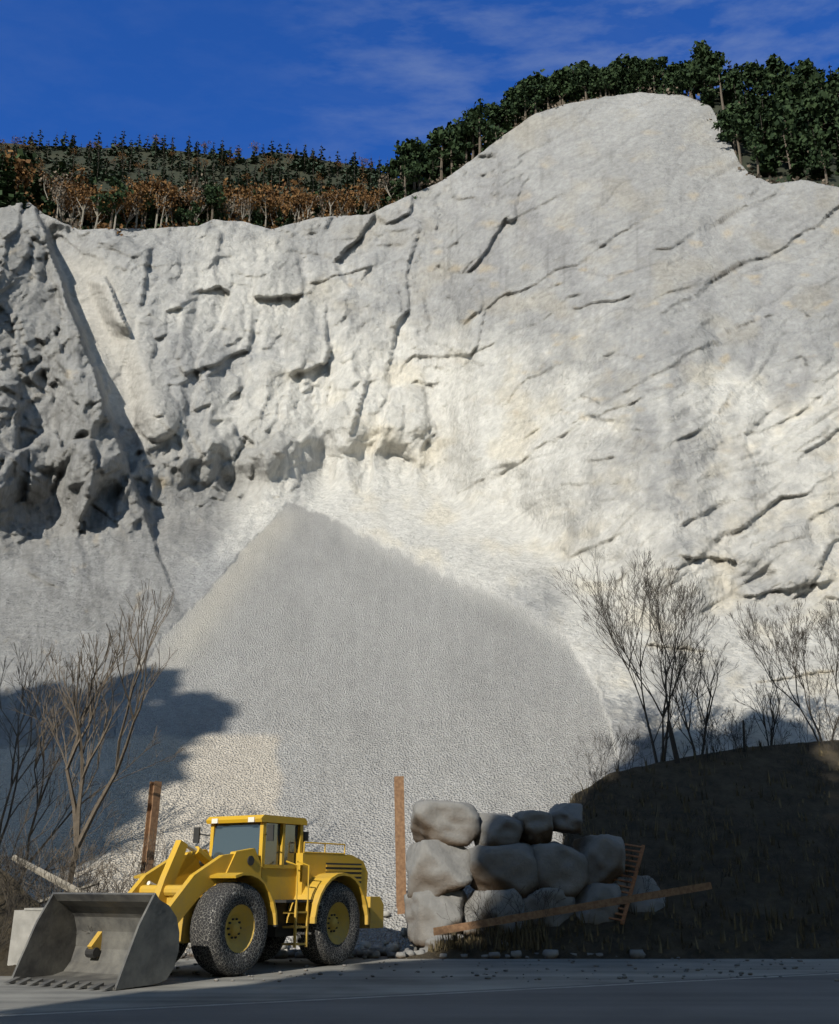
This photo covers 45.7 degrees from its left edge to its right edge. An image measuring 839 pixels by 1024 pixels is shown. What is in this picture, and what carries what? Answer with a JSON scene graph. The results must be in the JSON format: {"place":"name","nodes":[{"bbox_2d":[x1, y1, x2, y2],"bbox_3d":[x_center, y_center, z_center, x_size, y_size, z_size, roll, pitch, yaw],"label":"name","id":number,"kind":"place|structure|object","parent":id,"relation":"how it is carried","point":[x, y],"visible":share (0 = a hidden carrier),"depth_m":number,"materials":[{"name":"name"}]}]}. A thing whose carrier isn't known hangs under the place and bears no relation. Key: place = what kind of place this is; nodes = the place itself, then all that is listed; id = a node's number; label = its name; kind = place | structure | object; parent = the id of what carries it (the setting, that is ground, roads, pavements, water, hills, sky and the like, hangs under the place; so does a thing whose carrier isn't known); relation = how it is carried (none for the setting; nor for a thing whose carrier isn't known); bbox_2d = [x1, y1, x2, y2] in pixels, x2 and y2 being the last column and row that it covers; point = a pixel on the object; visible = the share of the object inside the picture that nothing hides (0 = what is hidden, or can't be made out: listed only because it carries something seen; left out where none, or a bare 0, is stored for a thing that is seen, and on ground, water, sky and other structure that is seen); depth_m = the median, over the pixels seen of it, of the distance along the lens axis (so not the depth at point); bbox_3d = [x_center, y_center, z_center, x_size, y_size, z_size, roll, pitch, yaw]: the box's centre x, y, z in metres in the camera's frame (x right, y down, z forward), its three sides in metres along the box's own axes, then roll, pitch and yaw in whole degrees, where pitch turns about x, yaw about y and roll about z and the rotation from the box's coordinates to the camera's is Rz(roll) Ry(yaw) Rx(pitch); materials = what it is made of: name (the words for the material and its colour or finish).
{"place":"outdoors","nodes":[
{"label":"outdoors","id":0,"kind":"place"},
{"bbox_2d":[0,143,393,221],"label":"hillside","id":1,"kind":"structure","parent":0,"point":[133,176],"depth_m":787.40,"materials":[{"name":"brown plant"}]},
{"bbox_2d":[0,129,398,222],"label":"hill conifers","id":2,"kind":"object","parent":1,"relation":"on","point":[98,172],"visible":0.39,"depth_m":781.76,"materials":[{"name":"green plant"}]},
{"bbox_2d":[0,92,838,952],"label":"rock face","id":3,"kind":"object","parent":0,"point":[354,492],"depth_m":82.02},
{"bbox_2d":[0,53,838,235],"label":"rim forest trees","id":4,"kind":"object","parent":3,"relation":"on","point":[61,194],"visible":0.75,"depth_m":142.23,"materials":[{"name":"green plant"}]},
{"bbox_2d":[701,88,838,186],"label":"wooded slope","id":5,"kind":"structure","parent":3,"relation":"on","point":[783,170],"depth_m":119.60,"materials":[{"name":"green plant"}]},
{"bbox_2d":[684,39,838,184],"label":"trees","id":6,"kind":"object","parent":5,"relation":"on","point":[797,114],"visible":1,"depth_m":124.19,"materials":[{"name":"green plant"}]},
{"bbox_2d":[0,972,838,1023],"bbox_3d":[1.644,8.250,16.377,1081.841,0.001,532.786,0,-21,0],"label":"road","id":7,"kind":"structure","parent":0,"point":[808,999],"depth_m":17.08,"materials":[{"name":"grey asphalt"}]},
{"bbox_2d":[0,973,838,1015],"bbox_3d":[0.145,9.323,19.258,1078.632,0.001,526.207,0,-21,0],"label":"road edge line","id":8,"kind":"object","parent":7,"relation":"on","point":[391,996],"visible":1,"depth_m":18.87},
{"bbox_2d":[0,959,838,1013],"bbox_3d":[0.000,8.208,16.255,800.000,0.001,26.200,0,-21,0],"label":"yard pavement","id":9,"kind":"structure","parent":0,"point":[177,987],"depth_m":22.58,"materials":[{"name":"grey asphalt"}]},
{"bbox_2d":[7,907,43,965],"bbox_3d":[-8.669,10.352,24.075,1.800,1.470,1.440,-7,-22,19],"label":"concrete block","id":10,"kind":"object","parent":9,"relation":"on","point":[24,920],"depth_m":23.72,"materials":[{"name":"white concrete"}]},
{"bbox_2d":[4,815,383,989],"bbox_3d":[-4.855,9.659,25.497,3.360,3.760,10.680,-12,-24,29],"label":"wheel loader","id":11,"kind":"object","parent":9,"relation":"on","point":[245,894],"visible":1,"depth_m":23.62,"materials":[{"name":"metal"}]},
{"bbox_2d":[168,946,838,981],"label":"loose stones","id":12,"kind":"object","parent":9,"relation":"on","point":[373,953],"visible":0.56,"depth_m":28.63,"materials":[{"name":"grey stone"}]},
{"bbox_2d":[0,0,838,177],"label":"sky","id":13,"kind":"structure","parent":0,"point":[364,77],"materials":[{"name":"blue"}]},
{"bbox_2d":[182,953,741,958],"bbox_3d":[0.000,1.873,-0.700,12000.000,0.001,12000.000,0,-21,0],"label":"ground sheet","id":14,"kind":"object","parent":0,"point":[356,957],"depth_m":28.74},
{"bbox_2d":[0,869,40,975],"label":"earth bank","id":15,"kind":"structure","parent":14,"relation":"on","point":[6,969],"depth_m":25.27,"materials":[{"name":"brown soil"}]},
{"bbox_2d":[0,786,129,942],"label":"bank scrub","id":16,"kind":"object","parent":15,"relation":"on","point":[20,867],"visible":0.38,"depth_m":25.02,"materials":[{"name":"brown plant"}]},
{"bbox_2d":[0,580,184,906],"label":"bare shrubs","id":17,"kind":"object","parent":14,"relation":"on","point":[78,834],"visible":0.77,"depth_m":31.31,"materials":[{"name":"brown plant"}]},
{"bbox_2d":[140,781,161,872],"bbox_3d":[-8.767,11.406,32.072,0.280,5.301,0.372,-16,-26,37],"label":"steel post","id":18,"kind":"object","parent":14,"relation":"on","point":[152,814],"visible":0.55,"depth_m":32.52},
{"bbox_2d":[187,911,420,952],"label":"talus toe stones","id":19,"kind":"object","parent":14,"relation":"on","point":[394,947],"visible":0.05,"depth_m":30.61,"materials":[{"name":"stone"}]},
{"bbox_2d":[394,776,405,913],"bbox_3d":[-0.627,11.637,33.048,0.455,5.556,0.280,3,-21,-7],"label":"steel post","id":20,"kind":"object","parent":14,"relation":"on","point":[400,839],"visible":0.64,"depth_m":33.14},
{"bbox_2d":[404,799,664,948],"bbox_3d":[3.708,11.507,31.561,8.388,4.664,3.485,0,-21,0],"label":"boulder stack","id":21,"kind":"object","parent":14,"relation":"on","point":[506,856],"depth_m":30.99,"materials":[{"name":"stone"}]},
{"bbox_2d":[403,740,838,958],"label":"earth bank","id":22,"kind":"structure","parent":14,"relation":"on","point":[721,791],"depth_m":34.19,"materials":[{"name":"brown soil"}]},
{"bbox_2d":[433,882,711,935],"bbox_3d":[4.667,11.860,29.835,8.607,1.471,0.120,2,-21,-6],"label":"wooden plank","id":23,"kind":"object","parent":22,"relation":"on","point":[571,908],"visible":1,"depth_m":29.76,"materials":[{"name":"wood"}]},
{"bbox_2d":[607,843,644,924],"bbox_3d":[5.955,11.669,31.682,1.760,2.656,2.328,-15,-25,34],"label":"ladder","id":24,"kind":"object","parent":22,"relation":"on","point":[633,882],"visible":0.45,"depth_m":31.49,"materials":[{"name":"brown wood"}]},
{"bbox_2d":[428,734,838,953],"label":"dry grass tufts","id":25,"kind":"object","parent":22,"relation":"on","point":[448,944],"visible":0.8,"depth_m":31.09,"materials":[{"name":"brown plant"}]},
{"bbox_2d":[441,728,838,948],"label":"bank brush","id":26,"kind":"object","parent":22,"relation":"on","point":[635,804],"visible":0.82,"depth_m":33.35,"materials":[{"name":"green plant"}]},
{"bbox_2d":[552,547,838,799],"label":"bare shrubs","id":27,"kind":"object","parent":22,"relation":"on","point":[680,668],"visible":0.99,"depth_m":43.27,"materials":[{"name":"brown plant"}]}
]}

